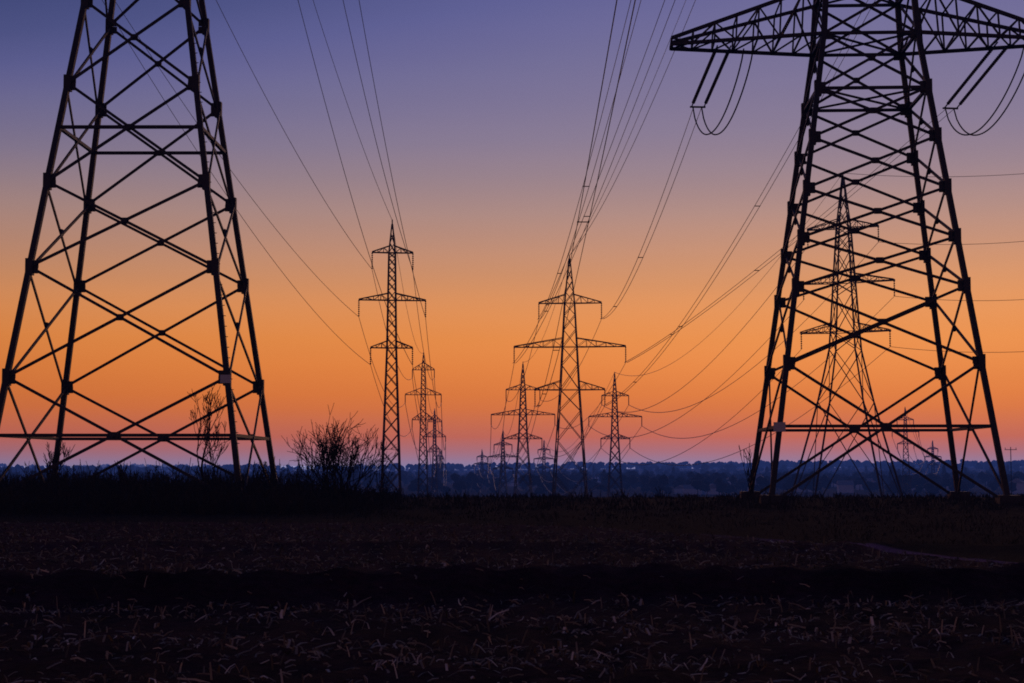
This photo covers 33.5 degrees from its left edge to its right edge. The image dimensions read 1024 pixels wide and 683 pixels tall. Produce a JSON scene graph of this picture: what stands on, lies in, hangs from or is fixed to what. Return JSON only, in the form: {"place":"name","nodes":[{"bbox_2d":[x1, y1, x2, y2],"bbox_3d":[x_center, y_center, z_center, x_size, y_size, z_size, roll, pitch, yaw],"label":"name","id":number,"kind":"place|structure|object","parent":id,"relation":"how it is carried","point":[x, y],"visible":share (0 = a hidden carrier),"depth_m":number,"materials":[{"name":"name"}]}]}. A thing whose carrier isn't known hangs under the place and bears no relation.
{"place":"outdoors","nodes":[
{"label":"outdoors","id":0,"kind":"place"},
{"bbox_2d":[0,466,1023,682],"bbox_3d":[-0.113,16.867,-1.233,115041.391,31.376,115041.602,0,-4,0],"label":"field ground","id":1,"kind":"structure","parent":0,"point":[265,586],"depth_m":20.13,"materials":[{"name":"soil"}]},
{"bbox_2d":[43,441,74,481],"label":"bare shrub","id":2,"kind":"object","parent":1,"relation":"on","point":[57,453],"visible":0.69,"depth_m":77.44,"materials":[{"name":"brown plant"}]},
{"bbox_2d":[107,458,135,492],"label":"bare shrub","id":3,"kind":"object","parent":1,"relation":"on","point":[118,484],"visible":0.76,"depth_m":69.94,"materials":[{"name":"brown plant"}]},
{"bbox_2d":[0,0,277,496],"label":"pylon","id":4,"kind":"object","parent":1,"relation":"on","point":[203,180],"visible":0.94,"depth_m":74.88,"materials":[{"name":"metal"}]},
{"bbox_2d":[220,375,230,382],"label":"pylon number plate","id":5,"kind":"object","parent":4,"relation":"attached to","point":[225,378],"visible":1,"depth_m":71.22,"materials":[{"name":"white metal"}]},
{"bbox_2d":[102,0,1023,406],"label":"conductors","id":6,"kind":"object","parent":4,"relation":"attached to","point":[594,168],"visible":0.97,"depth_m":112.54,"materials":[{"name":"grey"}]},
{"bbox_2d":[187,385,229,489],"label":"bare tree","id":7,"kind":"object","parent":1,"relation":"on","point":[209,410],"visible":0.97,"depth_m":70.81,"materials":[{"name":"brown plant"}]},
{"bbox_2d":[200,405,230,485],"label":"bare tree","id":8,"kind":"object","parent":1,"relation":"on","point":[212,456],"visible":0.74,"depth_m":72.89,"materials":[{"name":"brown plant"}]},
{"bbox_2d":[253,456,274,490],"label":"bare shrub","id":9,"kind":"object","parent":1,"relation":"on","point":[267,473],"visible":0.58,"depth_m":73.70,"materials":[{"name":"brown plant"}]},
{"bbox_2d":[295,432,307,485],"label":"bare shrub","id":10,"kind":"object","parent":1,"relation":"on","point":[299,461],"visible":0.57,"depth_m":71.53,"materials":[{"name":"brown plant"}]},
{"bbox_2d":[297,448,318,483],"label":"bare shrub","id":11,"kind":"object","parent":1,"relation":"on","point":[312,464],"visible":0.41,"depth_m":74.03,"materials":[{"name":"brown plant"}]},
{"bbox_2d":[283,404,399,503],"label":"bare shrub","id":12,"kind":"object","parent":1,"relation":"on","point":[333,452],"visible":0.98,"depth_m":68.31,"materials":[{"name":"black plant"}]},
{"bbox_2d":[367,467,395,493],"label":"bare shrub","id":13,"kind":"object","parent":1,"relation":"on","point":[382,477],"visible":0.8,"depth_m":80.11,"materials":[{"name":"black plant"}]},
{"bbox_2d":[358,219,426,493],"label":"pylon","id":14,"kind":"object","parent":1,"relation":"on","point":[388,300],"visible":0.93,"depth_m":212.44,"materials":[{"name":"metal"}]},
{"bbox_2d":[405,352,441,495],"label":"pylon","id":15,"kind":"object","parent":1,"relation":"on","point":[420,418],"visible":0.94,"depth_m":406.50,"materials":[{"name":"metal"}]},
{"bbox_2d":[423,408,445,496],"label":"pylon","id":16,"kind":"object","parent":1,"relation":"on","point":[433,450],"visible":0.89,"depth_m":678.27,"materials":[{"name":"metal"}]},
{"bbox_2d":[434,452,444,489],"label":"pylon","id":17,"kind":"object","parent":1,"relation":"on","point":[439,472],"visible":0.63,"depth_m":1295.57,"materials":[{"name":"metal"}]},
{"bbox_2d":[474,450,489,487],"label":"pylon","id":18,"kind":"object","parent":1,"relation":"on","point":[480,470],"visible":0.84,"depth_m":1345.46,"materials":[{"name":"metal"}]},
{"bbox_2d":[488,432,517,496],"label":"pylon","id":19,"kind":"object","parent":1,"relation":"on","point":[503,465],"visible":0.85,"depth_m":797.65,"materials":[{"name":"metal"}]},
{"bbox_2d":[0,458,1023,543],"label":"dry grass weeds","id":20,"kind":"object","parent":1,"relation":"on","point":[95,495],"depth_m":63.27,"materials":[{"name":"black plant"}]},
{"bbox_2d":[491,364,554,496],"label":"pylon","id":21,"kind":"object","parent":1,"relation":"on","point":[519,429],"visible":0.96,"depth_m":439.50,"materials":[{"name":"metal"}]},
{"bbox_2d":[534,441,553,493],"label":"pylon","id":22,"kind":"object","parent":1,"relation":"on","point":[544,449],"visible":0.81,"depth_m":1096.39,"materials":[{"name":"metal"}]},
{"bbox_2d":[112,466,1023,495],"bbox_3d":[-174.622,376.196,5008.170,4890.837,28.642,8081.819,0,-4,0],"label":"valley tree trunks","id":23,"kind":"object","parent":1,"relation":"on","point":[670,486],"visible":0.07,"depth_m":1372.71,"materials":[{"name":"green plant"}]},
{"bbox_2d":[0,459,1023,494],"bbox_3d":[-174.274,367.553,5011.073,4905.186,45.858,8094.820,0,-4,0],"label":"distant tree line","id":24,"kind":"object","parent":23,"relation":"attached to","point":[647,479],"visible":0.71,"depth_m":1579.59,"materials":[{"name":"plant"}]},
{"bbox_2d":[513,256,626,496],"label":"pylon","id":25,"kind":"object","parent":1,"relation":"on","point":[561,389],"visible":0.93,"depth_m":263.35,"materials":[{"name":"metal"}]},
{"bbox_2d":[588,372,641,496],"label":"pylon","id":26,"kind":"object","parent":1,"relation":"on","point":[617,430],"visible":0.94,"depth_m":513.19,"materials":[{"name":"metal"}]},
{"bbox_2d":[320,477,1023,494],"bbox_3d":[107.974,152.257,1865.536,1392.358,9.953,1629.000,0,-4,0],"label":"village house walls","id":27,"kind":"structure","parent":1,"relation":"on","point":[850,488],"depth_m":1092.12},
{"bbox_2d":[359,173,1023,496],"bbox_3d":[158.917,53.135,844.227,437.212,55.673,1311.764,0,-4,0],"label":"conductors","id":28,"kind":"object","parent":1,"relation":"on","point":[489,468],"visible":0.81,"depth_m":362.43,"materials":[{"name":"grey"}]},
{"bbox_2d":[669,0,1023,503],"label":"pylon","id":29,"kind":"object","parent":1,"relation":"on","point":[810,106],"visible":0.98,"depth_m":75.92,"materials":[{"name":"metal"}]},
{"bbox_2d":[690,42,1010,109],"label":"insulator strings","id":30,"kind":"object","parent":29,"relation":"attached to","point":[979,64],"visible":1,"depth_m":80.25,"materials":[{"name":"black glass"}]},
{"bbox_2d":[791,175,902,496],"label":"pylon","id":31,"kind":"object","parent":1,"relation":"on","point":[838,244],"visible":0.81,"depth_m":208.84,"materials":[{"name":"metal"}]},
{"bbox_2d":[892,408,918,494],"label":"pylon","id":32,"kind":"object","parent":1,"relation":"on","point":[906,418],"visible":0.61,"depth_m":896.88,"materials":[{"name":"metal"}]},
{"bbox_2d":[924,441,941,474],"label":"pylon","id":33,"kind":"object","parent":1,"relation":"on","point":[932,461],"visible":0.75,"depth_m":1495.27,"materials":[{"name":"metal"}]},
{"bbox_2d":[1005,447,1016,493],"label":"wooden pole","id":34,"kind":"object","parent":1,"relation":"on","point":[1010,449],"visible":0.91,"depth_m":698.32,"materials":[{"name":"brown wood"}]},
{"bbox_2d":[0,0,1023,465],"label":"sky","id":35,"kind":"structure","parent":0,"point":[488,108],"materials":[{"name":"orange"}]},
{"bbox_2d":[44,471,1023,488],"bbox_3d":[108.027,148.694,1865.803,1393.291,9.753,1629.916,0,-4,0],"label":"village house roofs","id":36,"kind":"structure","parent":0,"point":[851,482],"depth_m":1128.01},
{"bbox_2d":[739,443,756,501],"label":"bare sapling","id":37,"kind":"object","parent":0,"point":[749,479],"visible":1,"depth_m":74.57,"materials":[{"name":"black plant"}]}
]}

